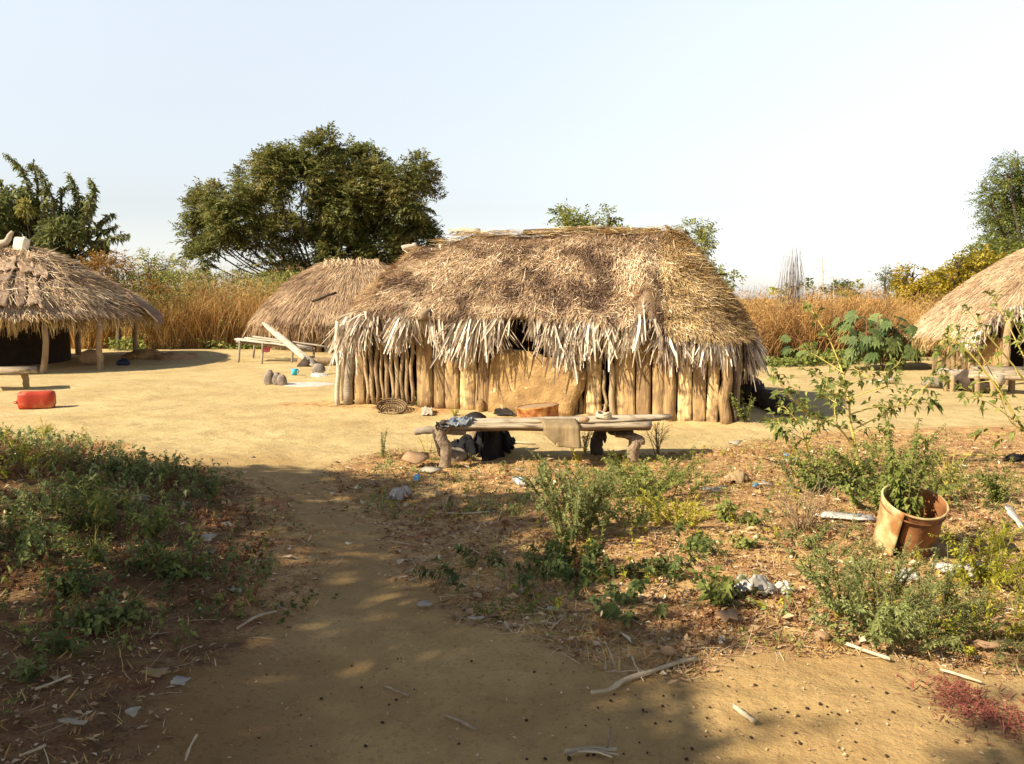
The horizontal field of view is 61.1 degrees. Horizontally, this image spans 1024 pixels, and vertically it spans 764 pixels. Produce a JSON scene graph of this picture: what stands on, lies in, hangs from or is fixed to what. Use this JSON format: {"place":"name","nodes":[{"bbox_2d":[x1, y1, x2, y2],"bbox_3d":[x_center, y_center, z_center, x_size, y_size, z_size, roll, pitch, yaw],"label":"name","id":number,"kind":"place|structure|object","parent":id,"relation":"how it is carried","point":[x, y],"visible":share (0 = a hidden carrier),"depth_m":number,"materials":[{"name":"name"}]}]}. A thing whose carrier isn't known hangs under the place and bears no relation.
{"place":"outdoors","nodes":[
{"label":"outdoors","id":0,"kind":"place"},
{"bbox_2d":[78,349,103,364],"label":"mud block","id":1,"kind":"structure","parent":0,"point":[88,357],"depth_m":19.41,"materials":[{"name":"brown soil"}]},
{"bbox_2d":[68,256,943,360],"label":"dry grass","id":2,"kind":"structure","parent":0,"point":[208,329],"depth_m":25.44,"materials":[{"name":"brown plant"}]},
{"bbox_2d":[91,257,955,342],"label":"seed heads","id":3,"kind":"object","parent":2,"relation":"attached to","point":[867,292],"visible":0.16,"depth_m":22.78,"materials":[{"name":"beige plant"}]},
{"bbox_2d":[0,299,1023,763],"bbox_3d":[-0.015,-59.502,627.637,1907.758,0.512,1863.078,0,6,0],"label":"ground","id":4,"kind":"structure","parent":0,"point":[306,431],"depth_m":4.00,"materials":[{"name":"beige soil"}]},
{"bbox_2d":[0,366,36,388],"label":"log bench","id":5,"kind":"object","parent":4,"relation":"on","point":[23,371],"visible":0.88,"depth_m":14.08,"materials":[{"name":"brown wood"}]},
{"bbox_2d":[7,657,52,682],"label":"bank weed","id":6,"kind":"object","parent":4,"relation":"on","point":[29,674],"visible":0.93,"depth_m":3.41,"materials":[{"name":"green plant"}]},
{"bbox_2d":[13,390,55,408],"bbox_3d":[-6.555,0.245,11.929,0.505,0.240,0.270,-2,6,-21],"label":"red jerrycan","id":7,"kind":"object","parent":4,"relation":"on","point":[44,399],"visible":1,"depth_m":11.83,"materials":[{"name":"plastic"}]},
{"bbox_2d":[0,502,77,567],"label":"bank weed","id":8,"kind":"object","parent":4,"relation":"on","point":[29,537],"visible":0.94,"depth_m":4.64,"materials":[{"name":"green plant"}]},
{"bbox_2d":[0,434,85,479],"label":"bank weed","id":9,"kind":"object","parent":4,"relation":"on","point":[4,472],"visible":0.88,"depth_m":5.97,"materials":[{"name":"green plant"}]},
{"bbox_2d":[0,477,123,526],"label":"bank weed","id":10,"kind":"object","parent":4,"relation":"on","point":[45,503],"visible":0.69,"depth_m":5.24,"materials":[{"name":"green plant"}]},
{"bbox_2d":[34,617,89,652],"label":"bank weed","id":11,"kind":"object","parent":4,"relation":"on","point":[58,640],"visible":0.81,"depth_m":3.67,"materials":[{"name":"green plant"}]},
{"bbox_2d":[0,153,130,269],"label":"young tree","id":12,"kind":"object","parent":4,"relation":"on","point":[21,213],"visible":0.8,"depth_m":25.46,"materials":[{"name":"green plant"}]},
{"bbox_2d":[43,557,113,598],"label":"bank weed","id":13,"kind":"object","parent":4,"relation":"on","point":[71,577],"visible":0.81,"depth_m":4.24,"materials":[{"name":"green plant"}]},
{"bbox_2d":[0,245,164,373],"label":"open shelter","id":14,"kind":"object","parent":4,"relation":"on","point":[47,297],"visible":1,"depth_m":18.46,"materials":[{"name":"plant"}]},
{"bbox_2d":[42,467,125,495],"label":"bank weed","id":15,"kind":"object","parent":4,"relation":"on","point":[73,478],"visible":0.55,"depth_m":5.67,"materials":[{"name":"green plant"}]},
{"bbox_2d":[57,519,112,563],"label":"bank weed","id":16,"kind":"object","parent":4,"relation":"on","point":[92,555],"visible":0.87,"depth_m":4.66,"materials":[{"name":"green plant"}]},
{"bbox_2d":[64,589,122,636],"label":"bank weed","id":17,"kind":"object","parent":4,"relation":"on","point":[97,615],"visible":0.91,"depth_m":3.87,"materials":[{"name":"green plant"}]},
{"bbox_2d":[57,482,136,530],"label":"bank weed","id":18,"kind":"object","parent":4,"relation":"on","point":[99,502],"visible":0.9,"depth_m":5.11,"materials":[{"name":"green plant"}]},
{"bbox_2d":[91,586,146,624],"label":"bank weed","id":19,"kind":"object","parent":4,"relation":"on","point":[116,614],"visible":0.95,"depth_m":3.95,"materials":[{"name":"green plant"}]},
{"bbox_2d":[74,245,170,349],"bbox_3d":[-11.130,-2.333,24.918,2.838,3.245,3.318,-1,6,-15],"label":"rusty bush","id":20,"kind":"object","parent":4,"relation":"on","point":[97,260],"visible":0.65,"depth_m":24.34,"materials":[{"name":"brown plant"}]},
{"bbox_2d":[56,534,191,579],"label":"bank weed","id":21,"kind":"object","parent":4,"relation":"on","point":[145,546],"visible":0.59,"depth_m":4.60,"materials":[{"name":"green plant"}]},
{"bbox_2d":[72,446,186,486],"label":"bank weed","id":22,"kind":"object","parent":4,"relation":"on","point":[133,468],"visible":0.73,"depth_m":6.25,"materials":[{"name":"green plant"}]},
{"bbox_2d":[0,428,275,664],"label":"bank cover","id":23,"kind":"object","parent":4,"relation":"on","point":[126,555],"depth_m":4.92,"materials":[{"name":"green plant"}]},
{"bbox_2d":[0,422,279,583],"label":"bush","id":24,"kind":"object","parent":4,"relation":"on","point":[66,448],"visible":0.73,"depth_m":5.70,"materials":[{"name":"green plant"}]},
{"bbox_2d":[124,499,179,536],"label":"bank weed","id":25,"kind":"object","parent":4,"relation":"on","point":[152,529],"visible":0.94,"depth_m":5.16,"materials":[{"name":"green plant"}]},
{"bbox_2d":[127,247,199,292],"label":"golden bush","id":26,"kind":"object","parent":4,"relation":"on","point":[157,265],"visible":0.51,"depth_m":30.89,"materials":[{"name":"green plant"}]},
{"bbox_2d":[118,450,222,479],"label":"bank weed","id":27,"kind":"object","parent":4,"relation":"on","point":[166,457],"visible":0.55,"depth_m":6.60,"materials":[{"name":"green plant"}]},
{"bbox_2d":[126,545,221,580],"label":"bank weed","id":28,"kind":"object","parent":4,"relation":"on","point":[188,573],"visible":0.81,"depth_m":4.55,"materials":[{"name":"green plant"}]},
{"bbox_2d":[156,352,197,359],"bbox_3d":[-8.193,-0.582,21.236,0.948,0.330,0.934,0,6,0],"label":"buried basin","id":29,"kind":"object","parent":4,"relation":"on","point":[174,356],"visible":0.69,"depth_m":20.91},
{"bbox_2d":[83,268,299,346],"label":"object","id":30,"kind":"object","parent":4,"relation":"on","point":[133,288],"visible":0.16,"depth_m":26.29,"materials":[{"name":"brown plant"}]},
{"bbox_2d":[222,259,302,296],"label":"bush","id":31,"kind":"object","parent":4,"relation":"on","point":[240,270],"visible":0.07,"depth_m":31.16,"materials":[{"name":"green plant"}]},
{"bbox_2d":[235,336,326,363],"bbox_3d":[-5.487,-0.723,20.439,2.053,0.688,1.241,1,6,10],"label":"slatted rack","id":32,"kind":"object","parent":4,"relation":"on","point":[270,342],"visible":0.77,"depth_m":20.36,"materials":[{"name":"grey wood"}]},
{"bbox_2d":[233,585,339,624],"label":"bank weed","id":33,"kind":"object","parent":4,"relation":"on","point":[281,603],"visible":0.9,"depth_m":4.30,"materials":[{"name":"green plant"}]},
{"bbox_2d":[262,322,314,366],"bbox_3d":[-5.166,-0.887,19.975,0.124,0.942,3.175,-4,7,-36],"label":"leaning plank","id":34,"kind":"object","parent":4,"relation":"on","point":[290,345],"visible":0.93,"depth_m":19.91,"materials":[{"name":"grey wood"}]},
{"bbox_2d":[166,121,450,285],"bbox_3d":[-7.638,-5.538,32.787,10.720,8.124,5.567,0,6,0],"label":"acacia tree","id":35,"kind":"object","parent":4,"relation":"on","point":[374,199],"visible":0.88,"depth_m":31.54,"materials":[{"name":"green plant"}]},
{"bbox_2d":[241,257,390,352],"bbox_3d":[-4.581,-2.197,24.759,6.043,2.710,5.486,0,6,0],"label":"thatched hut","id":36,"kind":"object","parent":4,"relation":"on","point":[289,310],"visible":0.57,"depth_m":23.24,"materials":[{"name":"plant"}]},
{"bbox_2d":[375,395,407,414],"bbox_3d":[-1.577,0.315,11.377,0.427,0.264,0.411,0,6,0],"label":"wicker basket","id":37,"kind":"object","parent":4,"relation":"on","point":[398,409],"visible":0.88,"depth_m":11.47,"materials":[{"name":"beige wicker"}]},
{"bbox_2d":[402,452,428,464],"bbox_3d":[-0.848,0.677,7.743,0.220,0.092,0.179,2,6,16],"label":"pot shard","id":38,"kind":"object","parent":4,"relation":"on","point":[415,458],"visible":1,"depth_m":7.72,"materials":[{"name":"ceramic"}]},
{"bbox_2d":[451,434,482,456],"bbox_3d":[-0.425,0.600,8.315,0.456,0.191,0.330,0,6,0],"label":"black cloth","id":39,"kind":"object","parent":4,"relation":"on","point":[467,443],"visible":0.75,"depth_m":8.22,"materials":[{"name":"black fabric"}]},
{"bbox_2d":[473,431,514,453],"bbox_3d":[-0.199,0.531,8.437,0.456,0.306,0.383,0,6,0],"label":"black cloth","id":40,"kind":"object","parent":4,"relation":"on","point":[508,443],"visible":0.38,"depth_m":8.36,"materials":[{"name":"black fabric"}]},
{"bbox_2d":[0,430,1023,763],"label":"dry creeper","id":41,"kind":"object","parent":4,"relation":"on","point":[660,632],"visible":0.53,"depth_m":4.75,"materials":[{"name":"brown plant"}]},
{"bbox_2d":[0,430,1023,730],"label":"green ground cover","id":42,"kind":"object","parent":4,"relation":"on","point":[524,610],"visible":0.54,"depth_m":5.63,"materials":[{"name":"green plant"}]},
{"bbox_2d":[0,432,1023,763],"bbox_3d":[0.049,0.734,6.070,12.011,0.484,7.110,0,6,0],"label":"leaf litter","id":43,"kind":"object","parent":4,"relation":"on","point":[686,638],"visible":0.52,"depth_m":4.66,"materials":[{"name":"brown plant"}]},
{"bbox_2d":[103,335,927,366],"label":"green weeds","id":44,"kind":"object","parent":4,"relation":"on","point":[789,360],"visible":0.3,"depth_m":19.78,"materials":[{"name":"green plant"}]},
{"bbox_2d":[14,402,1023,763],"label":"sand specks","id":45,"kind":"object","parent":4,"relation":"on","point":[542,656],"visible":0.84,"depth_m":3.24,"materials":[{"name":"brown soil"}]},
{"bbox_2d":[516,402,558,416],"bbox_3d":[0.307,0.414,10.129,0.514,0.328,0.509,0,6,0],"label":"rusty drum","id":46,"kind":"object","parent":4,"relation":"on","point":[539,410],"visible":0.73,"depth_m":9.94,"materials":[{"name":"metal"}]},
{"bbox_2d":[517,541,564,570],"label":"shaded weed","id":47,"kind":"object","parent":4,"relation":"on","point":[536,560],"visible":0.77,"depth_m":4.82,"materials":[{"name":"green plant"}]},
{"bbox_2d":[311,223,771,424],"bbox_3d":[0.353,-0.965,12.395,6.589,2.589,4.224,2,6,20],"label":"thatched hut","id":48,"kind":"object","parent":4,"relation":"on","point":[630,318],"visible":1,"depth_m":10.98,"materials":[{"name":"plant"}]},
{"bbox_2d":[414,414,671,468],"bbox_3d":[0.312,0.550,8.283,2.388,0.500,1.246,0,6,0],"label":"plank bench","id":49,"kind":"object","parent":4,"relation":"on","point":[621,426],"visible":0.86,"depth_m":7.87,"materials":[{"name":"brown wood"}]},
{"bbox_2d":[482,431,504,460],"bbox_3d":[-0.168,0.610,8.104,0.101,0.370,0.272,4,7,38],"label":"black garment","id":50,"kind":"object","parent":49,"relation":"hanging from","point":[492,448],"visible":0.77,"depth_m":8.05,"materials":[{"name":"fabric"}]},
{"bbox_2d":[541,418,581,447],"bbox_3d":[0.438,0.461,7.811,0.343,0.204,0.456,0,6,0],"label":"cloth","id":51,"kind":"object","parent":49,"relation":"on","point":[561,432],"visible":1,"depth_m":7.61,"materials":[{"name":"beige fabric"}]},
{"bbox_2d":[505,446,649,545],"bbox_3d":[0.460,0.694,5.324,0.678,0.626,0.882,5,7,42],"label":"feathery weed","id":52,"kind":"object","parent":4,"relation":"on","point":[590,508],"visible":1,"depth_m":5.26,"materials":[{"name":"green plant"}]},
{"bbox_2d":[545,198,629,227],"bbox_3d":[2.291,-3.305,26.960,4.115,4.782,2.404,-5,8,-43],"label":"pale tree","id":53,"kind":"object","parent":4,"relation":"on","point":[567,221],"visible":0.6,"depth_m":26.61,"materials":[{"name":"green plant"}]},
{"bbox_2d":[414,517,764,621],"bbox_3d":[0.354,0.975,4.528,1.750,0.297,1.406,0,6,0],"label":"shaded weed","id":54,"kind":"object","parent":4,"relation":"on","point":[611,608],"visible":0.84,"depth_m":4.65,"materials":[{"name":"green plant"}]},
{"bbox_2d":[565,726,617,757],"bbox_3d":[0.267,1.199,2.862,0.190,0.059,0.106,-2,6,-22],"label":"stick","id":55,"kind":"object","parent":4,"relation":"on","point":[607,751],"visible":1,"depth_m":2.86,"materials":[{"name":"grey wood"}]},
{"bbox_2d":[573,481,671,528],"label":"broad weed","id":56,"kind":"object","parent":4,"relation":"on","point":[643,516],"visible":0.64,"depth_m":5.66,"materials":[{"name":"green plant"}]},
{"bbox_2d":[548,553,728,627],"bbox_3d":[0.587,1.010,4.424,0.907,0.216,0.820,-5,7,-41],"label":"shaded weed","id":57,"kind":"object","parent":4,"relation":"on","point":[623,598],"visible":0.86,"depth_m":4.27,"materials":[{"name":"green plant"}]},
{"bbox_2d":[560,445,726,502],"bbox_3d":[0.983,0.694,6.418,1.108,0.394,1.000,-5,7,-42],"label":"broad weed","id":58,"kind":"object","parent":4,"relation":"on","point":[673,478],"visible":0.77,"depth_m":6.32,"materials":[{"name":"green plant"}]},
{"bbox_2d":[591,656,697,694],"bbox_3d":[0.528,1.145,3.404,0.555,0.028,0.035,-4,7,-35],"label":"bent stick","id":59,"kind":"object","parent":4,"relation":"on","point":[616,684],"visible":1,"depth_m":3.38,"materials":[{"name":"wood"}]},
{"bbox_2d":[630,488,719,528],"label":"yellow weed","id":60,"kind":"object","parent":4,"relation":"on","point":[678,516],"visible":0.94,"depth_m":5.62,"materials":[{"name":"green plant"}]},
{"bbox_2d":[337,440,1023,641],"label":"ground cover","id":61,"kind":"object","parent":4,"relation":"on","point":[711,617],"visible":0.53,"depth_m":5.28,"materials":[{"name":"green plant"}]},
{"bbox_2d":[673,217,726,276],"bbox_3d":[5.014,-2.604,23.932,1.683,3.975,3.240,2,6,17],"label":"slender tree","id":62,"kind":"object","parent":4,"relation":"on","point":[702,236],"visible":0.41,"depth_m":23.84,"materials":[{"name":"green plant"}]},
{"bbox_2d":[688,552,762,607],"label":"oval weed","id":63,"kind":"object","parent":4,"relation":"on","point":[712,592],"visible":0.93,"depth_m":4.16,"materials":[{"name":"green plant"}]},
{"bbox_2d":[710,487,749,521],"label":"oval weed","id":64,"kind":"object","parent":4,"relation":"on","point":[732,508],"visible":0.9,"depth_m":5.68,"materials":[{"name":"green plant"}]},
{"bbox_2d":[728,534,756,549],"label":"oval weed","id":65,"kind":"object","parent":4,"relation":"on","point":[743,542],"visible":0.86,"depth_m":5.09,"materials":[{"name":"green plant"}]},
{"bbox_2d":[730,574,780,596],"bbox_3d":[1.196,1.003,4.307,0.272,0.105,0.136,0,6,0],"label":"white bag","id":66,"kind":"object","parent":4,"relation":"on","point":[761,582],"visible":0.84,"depth_m":4.27,"materials":[{"name":"white plastic"}]},
{"bbox_2d":[740,371,793,415],"bbox_3d":[3.303,0.197,11.656,0.513,0.646,1.295,-1,6,-7],"label":"fallen log","id":67,"kind":"object","parent":4,"relation":"on","point":[762,395],"visible":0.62,"depth_m":11.53,"materials":[{"name":"brown wood"}]},
{"bbox_2d":[774,244,807,325],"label":"bare bush","id":68,"kind":"object","parent":4,"relation":"on","point":[793,281],"visible":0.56,"depth_m":21.33,"materials":[{"name":"grey plant"}]},
{"bbox_2d":[759,391,832,468],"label":"branching weed","id":69,"kind":"object","parent":4,"relation":"on","point":[779,431],"visible":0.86,"depth_m":7.47,"materials":[{"name":"green plant"}]},
{"bbox_2d":[778,334,817,360],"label":"castor plant","id":70,"kind":"object","parent":4,"relation":"on","point":[787,349],"visible":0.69,"depth_m":19.61,"materials":[{"name":"green plant"}]},
{"bbox_2d":[761,480,841,531],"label":"dead weed","id":71,"kind":"object","parent":4,"relation":"on","point":[812,515],"visible":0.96,"depth_m":5.42,"materials":[{"name":"brown plant"}]},
{"bbox_2d":[796,542,825,579],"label":"upright weed","id":72,"kind":"object","parent":4,"relation":"on","point":[808,559],"visible":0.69,"depth_m":4.52,"materials":[{"name":"green plant"}]},
{"bbox_2d":[741,508,885,562],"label":"weed","id":73,"kind":"object","parent":4,"relation":"on","point":[812,537],"visible":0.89,"depth_m":5.09,"materials":[{"name":"green plant"}]},
{"bbox_2d":[763,453,888,499],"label":"leafy weed","id":74,"kind":"object","parent":4,"relation":"on","point":[821,483],"visible":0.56,"depth_m":6.71,"materials":[{"name":"green plant"}]},
{"bbox_2d":[805,541,884,598],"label":"feathery weed","id":75,"kind":"object","parent":4,"relation":"on","point":[837,588],"visible":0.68,"depth_m":4.23,"materials":[{"name":"green plant"}]},
{"bbox_2d":[815,511,876,519],"bbox_3d":[2.182,0.878,5.693,0.391,0.034,0.111,1,6,8],"label":"scrap","id":76,"kind":"object","parent":4,"relation":"on","point":[838,515],"visible":0.93,"depth_m":5.69,"materials":[{"name":"white wood"}]},
{"bbox_2d":[766,301,948,464],"bbox_3d":[2.962,0.060,7.359,1.773,1.481,0.947,0,6,0],"label":"branching weed","id":77,"kind":"object","parent":4,"relation":"on","point":[845,385],"visible":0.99,"depth_m":7.38,"materials":[{"name":"green plant"}]},
{"bbox_2d":[852,475,889,510],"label":"leafy weed","id":78,"kind":"object","parent":4,"relation":"on","point":[872,494],"visible":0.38,"depth_m":5.96,"materials":[{"name":"green plant"}]},
{"bbox_2d":[832,310,917,369],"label":"castor plant","id":79,"kind":"object","parent":4,"relation":"on","point":[869,349],"visible":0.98,"depth_m":18.05,"materials":[{"name":"green plant"}]},
{"bbox_2d":[781,434,997,506],"bbox_3d":[2.800,0.660,6.566,1.497,0.446,1.577,0,6,0],"label":"leafy weed","id":80,"kind":"object","parent":4,"relation":"on","point":[850,491],"visible":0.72,"depth_m":6.53,"materials":[{"name":"green plant"}]},
{"bbox_2d":[869,264,916,300],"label":"thorn bush","id":81,"kind":"object","parent":4,"relation":"on","point":[885,280],"visible":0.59,"depth_m":35.86,"materials":[{"name":"grey plant"}]},
{"bbox_2d":[868,325,922,368],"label":"castor plant","id":82,"kind":"object","parent":4,"relation":"on","point":[908,351],"visible":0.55,"depth_m":18.03,"materials":[{"name":"green plant"}]},
{"bbox_2d":[851,535,943,611],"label":"feathery weed","id":83,"kind":"object","parent":4,"relation":"on","point":[902,561],"visible":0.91,"depth_m":4.01,"materials":[{"name":"green plant"}]},
{"bbox_2d":[783,541,1021,655],"bbox_3d":[1.602,0.961,3.869,0.826,0.386,0.968,-3,6,-31],"label":"feathery weed","id":84,"kind":"object","parent":4,"relation":"on","point":[886,622],"visible":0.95,"depth_m":3.73,"materials":[{"name":"green plant"}]},
{"bbox_2d":[872,483,949,559],"bbox_3d":[2.285,0.812,4.985,0.361,0.431,0.444,0,6,0],"label":"rusted bucket","id":85,"kind":"object","parent":4,"relation":"on","point":[890,532],"visible":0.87,"depth_m":4.91,"materials":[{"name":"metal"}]},
{"bbox_2d":[871,407,945,526],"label":"bucket plant","id":86,"kind":"object","parent":85,"relation":"in","point":[896,494],"visible":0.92,"depth_m":4.94,"materials":[{"name":"green plant"}]},
{"bbox_2d":[883,260,953,310],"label":"yellow bush","id":87,"kind":"object","parent":4,"relation":"on","point":[922,285],"visible":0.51,"depth_m":29.39,"materials":[{"name":"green plant"}]},
{"bbox_2d":[851,583,1023,663],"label":"feathery weed","id":88,"kind":"object","parent":4,"relation":"on","point":[990,628],"visible":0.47,"depth_m":3.74,"materials":[{"name":"green plant"}]},
{"bbox_2d":[856,560,1023,655],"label":"pale weed","id":89,"kind":"object","parent":4,"relation":"on","point":[968,650],"visible":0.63,"depth_m":3.98,"materials":[{"name":"green plant"}]},
{"bbox_2d":[942,536,968,609],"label":"feathery weed","id":90,"kind":"object","parent":4,"relation":"on","point":[953,571],"visible":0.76,"depth_m":4.06,"materials":[{"name":"green plant"}]},
{"bbox_2d":[892,659,1023,748],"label":"red creeper","id":91,"kind":"object","parent":4,"relation":"on","point":[986,707],"visible":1,"depth_m":3.18,"materials":[{"name":"red plant"}]},
{"bbox_2d":[901,248,1023,384],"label":"thatched hut","id":92,"kind":"object","parent":4,"relation":"on","point":[1006,273],"visible":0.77,"depth_m":16.58,"materials":[{"name":"plant"}]},
{"bbox_2d":[920,243,1008,298],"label":"yellow bush","id":93,"kind":"object","parent":4,"relation":"on","point":[964,269],"visible":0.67,"depth_m":28.10,"materials":[{"name":"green plant"}]},
{"bbox_2d":[935,368,1005,398],"bbox_3d":[7.342,0.025,13.835,0.880,0.405,1.911,0,6,0],"label":"stake bench","id":94,"kind":"object","parent":4,"relation":"on","point":[1000,380],"visible":0.43,"depth_m":13.41,"materials":[{"name":"grey wood"}]},
{"bbox_2d":[948,369,1002,392],"bbox_3d":[7.417,-0.028,14.069,0.576,0.390,1.098,0,6,0],"label":"thick log","id":95,"kind":"object","parent":4,"relation":"on","point":[963,378],"visible":0.27,"depth_m":13.73,"materials":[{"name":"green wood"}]},
{"bbox_2d":[928,513,1023,594],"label":"ferny weed","id":96,"kind":"object","parent":4,"relation":"on","point":[994,573],"visible":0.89,"depth_m":4.51,"materials":[{"name":"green plant"}]},
{"bbox_2d":[931,289,1023,448],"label":"branching weed","id":97,"kind":"object","parent":4,"relation":"on","point":[937,354],"visible":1,"depth_m":7.14,"materials":[{"name":"green plant"}]},
{"bbox_2d":[960,148,1023,255],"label":"tall tree","id":98,"kind":"object","parent":4,"relation":"on","point":[1011,186],"visible":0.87,"depth_m":33.74,"materials":[{"name":"green plant"}]},
{"bbox_2d":[962,232,1023,261],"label":"yellow bush","id":99,"kind":"object","parent":4,"relation":"on","point":[1000,245],"visible":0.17,"depth_m":30.59,"materials":[{"name":"green plant"}]},
{"bbox_2d":[968,365,1023,391],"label":"porch bench","id":100,"kind":"object","parent":4,"relation":"on","point":[1009,372],"visible":0.54,"depth_m":13.61,"materials":[{"name":"brown wood"}]},
{"bbox_2d":[975,453,1023,502],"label":"leafy weed","id":101,"kind":"object","parent":4,"relation":"on","point":[996,493],"visible":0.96,"depth_m":6.23,"materials":[{"name":"green plant"}]},
{"bbox_2d":[0,0,1023,298],"label":"sky","id":102,"kind":"structure","parent":0,"point":[853,135],"materials":[{"name":"white"}]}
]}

